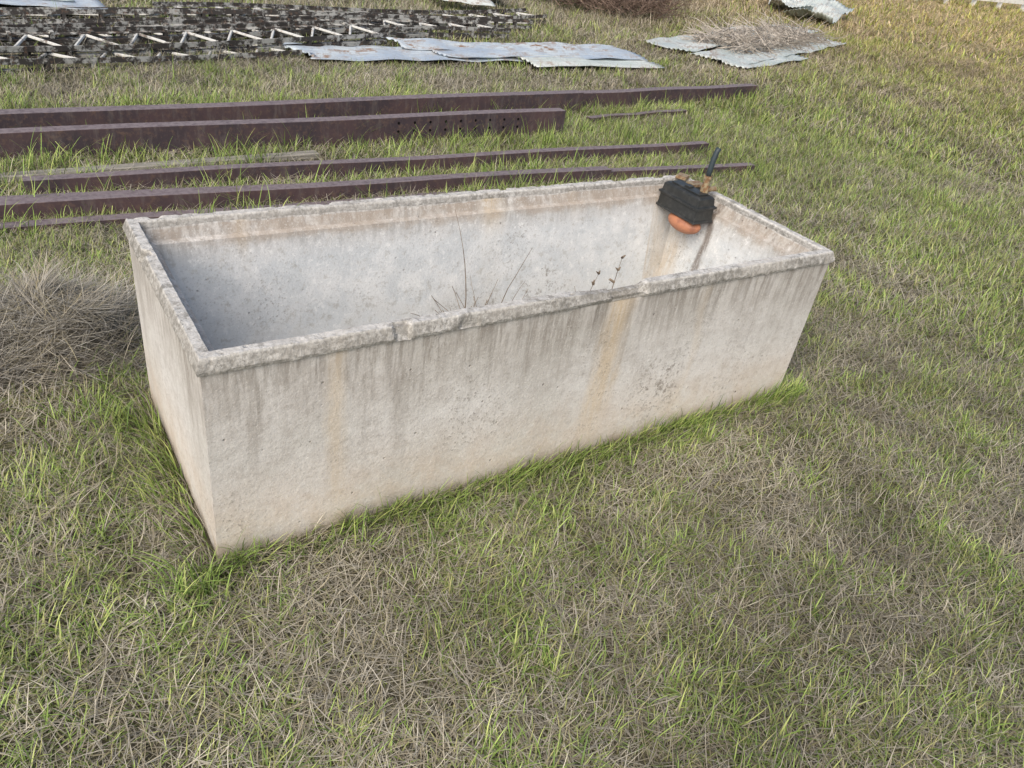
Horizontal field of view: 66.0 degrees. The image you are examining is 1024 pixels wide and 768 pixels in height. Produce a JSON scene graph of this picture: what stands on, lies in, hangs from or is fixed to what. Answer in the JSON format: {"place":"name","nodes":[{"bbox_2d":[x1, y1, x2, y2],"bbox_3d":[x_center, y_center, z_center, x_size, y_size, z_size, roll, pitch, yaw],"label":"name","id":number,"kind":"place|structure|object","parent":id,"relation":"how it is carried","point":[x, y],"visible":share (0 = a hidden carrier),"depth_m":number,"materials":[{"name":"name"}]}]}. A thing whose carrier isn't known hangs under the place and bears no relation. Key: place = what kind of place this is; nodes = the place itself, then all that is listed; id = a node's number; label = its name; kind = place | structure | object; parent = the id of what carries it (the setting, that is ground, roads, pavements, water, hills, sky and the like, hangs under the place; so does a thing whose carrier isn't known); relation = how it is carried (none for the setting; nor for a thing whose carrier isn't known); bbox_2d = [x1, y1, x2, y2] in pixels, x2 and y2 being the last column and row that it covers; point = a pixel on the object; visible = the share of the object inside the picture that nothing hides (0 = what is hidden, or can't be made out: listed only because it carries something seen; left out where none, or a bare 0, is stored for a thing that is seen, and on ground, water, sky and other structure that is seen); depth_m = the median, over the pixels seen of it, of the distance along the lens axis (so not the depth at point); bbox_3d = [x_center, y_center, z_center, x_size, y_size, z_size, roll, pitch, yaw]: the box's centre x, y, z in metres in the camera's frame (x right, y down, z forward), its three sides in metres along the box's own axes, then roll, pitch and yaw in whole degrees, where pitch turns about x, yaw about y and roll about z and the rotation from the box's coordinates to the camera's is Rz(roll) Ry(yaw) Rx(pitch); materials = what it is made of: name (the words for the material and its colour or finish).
{"place":"outdoors","nodes":[
{"label":"outdoors","id":0,"kind":"place"},
{"bbox_2d":[0,0,1023,767],"bbox_3d":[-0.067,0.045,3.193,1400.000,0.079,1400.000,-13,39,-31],"label":"ground","id":1,"kind":"structure","parent":0,"point":[478,616],"depth_m":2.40,"materials":[{"name":"green plant"}]},
{"bbox_2d":[0,0,107,8],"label":"corrugated metal sheet","id":2,"kind":"object","parent":1,"relation":"on","point":[78,3],"visible":0.94,"depth_m":7.52,"materials":[{"name":"grey metal"}]},
{"bbox_2d":[0,244,149,412],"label":"dead grass mound","id":3,"kind":"object","parent":1,"relation":"on","point":[42,325],"visible":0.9,"depth_m":2.92,"materials":[{"name":"beige plant"}]},
{"bbox_2d":[0,43,301,75],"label":"bar joist","id":4,"kind":"object","parent":1,"relation":"on","point":[102,58],"visible":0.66,"depth_m":6.45,"materials":[{"name":"paint"}]},
{"bbox_2d":[0,150,318,182],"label":"wooden plank","id":5,"kind":"object","parent":1,"relation":"on","point":[308,154],"visible":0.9,"depth_m":4.66,"materials":[{"name":"grey wood"}]},
{"bbox_2d":[0,19,387,58],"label":"bar joist","id":6,"kind":"object","parent":1,"relation":"on","point":[29,32],"visible":0.96,"depth_m":7.06,"materials":[{"name":"paint"}]},
{"bbox_2d":[0,15,420,53],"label":"bar joist","id":7,"kind":"object","parent":1,"relation":"on","point":[369,18],"visible":0.41,"depth_m":7.68,"materials":[{"name":"paint"}]},
{"bbox_2d":[0,189,491,236],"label":"steel channel beam","id":8,"kind":"structure","parent":1,"relation":"on","point":[110,219],"depth_m":3.97,"materials":[{"name":"brown metal"}]},
{"bbox_2d":[0,16,510,40],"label":"bar joist","id":9,"kind":"object","parent":1,"relation":"on","point":[450,28],"visible":0.37,"depth_m":9.27,"materials":[{"name":"paint"}]},
{"bbox_2d":[0,7,531,28],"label":"bar joist","id":10,"kind":"object","parent":1,"relation":"on","point":[61,12],"visible":0.57,"depth_m":7.68,"materials":[{"name":"paint"}]},
{"bbox_2d":[0,108,565,163],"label":"steel channel beam","id":11,"kind":"structure","parent":1,"relation":"on","point":[184,134],"depth_m":5.19,"materials":[{"name":"brown metal"}]},
{"bbox_2d":[397,118,518,132],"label":"bolt holes","id":12,"kind":"object","parent":11,"relation":"attached to","point":[398,131],"visible":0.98,"depth_m":5.93,"materials":[{"name":"black metal"}]},
{"bbox_2d":[0,90,583,128],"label":"steel channel beam","id":13,"kind":"structure","parent":1,"relation":"on","point":[94,115],"depth_m":5.62,"materials":[{"name":"brown metal"}]},
{"bbox_2d":[0,166,610,222],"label":"steel channel beam","id":14,"kind":"structure","parent":1,"relation":"on","point":[153,199],"depth_m":4.44,"materials":[{"name":"brown metal"}]},
{"bbox_2d":[152,2,546,24],"bbox_3d":[-1.599,-4.523,9.690,5.456,0.189,0.480,-23,44,-40],"label":"bar joist","id":15,"kind":"object","parent":1,"relation":"on","point":[494,12],"visible":0.28,"depth_m":9.62,"materials":[{"name":"paint"}]},
{"bbox_2d":[22,141,708,194],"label":"steel channel beam","id":16,"kind":"structure","parent":1,"relation":"on","point":[147,177],"depth_m":4.89,"materials":[{"name":"brown metal"}]},
{"bbox_2d":[0,162,754,198],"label":"steel channel beam","id":17,"kind":"structure","parent":1,"relation":"on","point":[630,171],"depth_m":5.83,"materials":[{"name":"brown metal"}]},
{"bbox_2d":[283,42,525,61],"bbox_3d":[-0.832,-3.501,8.355,3.140,0.043,0.621,-14,39,-32],"label":"corrugated metal sheet","id":18,"kind":"object","parent":1,"relation":"on","point":[370,52],"visible":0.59,"depth_m":7.96,"materials":[{"name":"grey metal"}]},
{"bbox_2d":[432,42,646,59],"bbox_3d":[0.318,-3.860,9.120,2.861,0.078,0.660,-14,39,-32],"label":"corrugated metal sheet","id":19,"kind":"object","parent":18,"relation":"on","point":[518,49],"visible":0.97,"depth_m":9.07,"materials":[{"name":"grey metal"}]},
{"bbox_2d":[381,37,489,49],"bbox_3d":[-0.305,-3.858,8.997,2.370,0.078,0.451,-12,38,-30],"label":"corrugated metal sheet","id":20,"kind":"object","parent":19,"relation":"on","point":[422,43],"visible":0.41,"depth_m":8.60,"materials":[{"name":"grey metal"}]},
{"bbox_2d":[444,0,495,6],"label":"corrugated metal sheet","id":21,"kind":"object","parent":1,"relation":"on","point":[482,2],"visible":1,"depth_m":11.14,"materials":[{"name":"grey metal"}]},
{"bbox_2d":[122,175,834,558],"bbox_3d":[-0.022,-0.229,3.015,2.453,0.720,0.919,-13,39,-31],"label":"concrete trough","id":22,"kind":"object","parent":1,"relation":"on","point":[306,369],"visible":0.98,"depth_m":2.71,"materials":[{"name":"grey concrete"}]},
{"bbox_2d":[411,210,488,315],"bbox_3d":[-0.173,-0.411,3.174,0.539,0.590,0.424,28,37,26],"label":"dry weed","id":23,"kind":"object","parent":22,"relation":"in","point":[465,278],"visible":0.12,"depth_m":3.17,"materials":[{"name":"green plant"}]},
{"bbox_2d":[434,249,531,312],"bbox_3d":[-0.088,-0.339,3.129,0.514,0.543,0.445,-13,39,-31],"label":"dry weed","id":24,"kind":"object","parent":22,"relation":"in","point":[491,293],"visible":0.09,"depth_m":3.22,"materials":[{"name":"green plant"}]},
{"bbox_2d":[574,255,625,291],"bbox_3d":[0.365,-0.339,3.275,0.144,0.508,0.192,-13,39,-31],"label":"dry weed","id":25,"kind":"object","parent":22,"relation":"in","point":[617,269],"visible":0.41,"depth_m":3.14,"materials":[{"name":"brown plant"}]},
{"bbox_2d":[656,147,720,233],"bbox_3d":[0.807,-0.900,3.557,0.201,0.394,0.312,-13,39,-31],"label":"float valve","id":26,"kind":"object","parent":22,"relation":"on","point":[689,206],"visible":1,"depth_m":3.51,"materials":[{"name":"black plastic"}]},
{"bbox_2d":[507,53,663,67],"bbox_3d":[0.854,-3.754,9.132,2.034,0.056,0.660,-14,39,-32],"label":"corrugated metal sheet","id":27,"kind":"object","parent":1,"relation":"on","point":[551,61],"visible":0.78,"depth_m":8.96,"materials":[{"name":"silver metal"}]},
{"bbox_2d":[550,0,702,24],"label":"dead shrub","id":28,"kind":"object","parent":1,"relation":"on","point":[660,6],"visible":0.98,"depth_m":12.99,"materials":[{"name":"plant"}]},
{"bbox_2d":[587,109,686,122],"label":"steel channel beam","id":29,"kind":"structure","parent":1,"relation":"on","point":[620,116],"depth_m":7.35,"materials":[{"name":"brown metal"}]},
{"bbox_2d":[578,83,757,109],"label":"steel channel beam","id":30,"kind":"structure","parent":1,"relation":"on","point":[626,97],"depth_m":7.92,"materials":[{"name":"brown metal"}]},
{"bbox_2d":[692,37,845,64],"bbox_3d":[4.142,-5.221,12.223,0.750,0.074,5.009,27,37,26],"label":"corrugated metal sheet","id":31,"kind":"object","parent":1,"relation":"on","point":[716,53],"visible":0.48,"depth_m":11.25,"materials":[{"name":"grey metal"}]},
{"bbox_2d":[645,24,817,51],"bbox_3d":[3.681,-5.590,12.612,0.751,0.101,5.347,28,37,27],"label":"corrugated metal sheet","id":32,"kind":"object","parent":31,"relation":"on","point":[674,42],"visible":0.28,"depth_m":11.16,"materials":[{"name":"grey metal"}]},
{"bbox_2d":[669,6,852,57],"bbox_3d":[4.016,-5.640,12.452,1.931,0.540,4.355,29,38,28],"label":"brush pile","id":33,"kind":"object","parent":31,"relation":"on","point":[784,36],"visible":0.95,"depth_m":12.01,"materials":[{"name":"brown plant"}]},
{"bbox_2d":[717,51,807,68],"bbox_3d":[3.517,-4.542,11.020,0.501,0.054,2.287,29,38,28],"label":"corrugated metal sheet","id":34,"kind":"object","parent":31,"relation":"on","point":[794,57],"visible":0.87,"depth_m":10.94,"materials":[{"name":"grey metal"}]},
{"bbox_2d":[769,0,814,10],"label":"corrugated metal sheet","id":35,"kind":"object","parent":1,"relation":"on","point":[790,4],"visible":0.68,"depth_m":16.88,"materials":[{"name":"grey metal"}]},
{"bbox_2d":[784,0,853,23],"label":"corrugated metal sheet","id":36,"kind":"object","parent":1,"relation":"on","point":[835,9],"visible":0.95,"depth_m":16.83,"materials":[{"name":"grey metal"}]},
{"bbox_2d":[943,0,1023,10],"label":"white fence","id":37,"kind":"object","parent":1,"relation":"on","point":[999,3],"depth_m":29.10,"materials":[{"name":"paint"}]}
]}

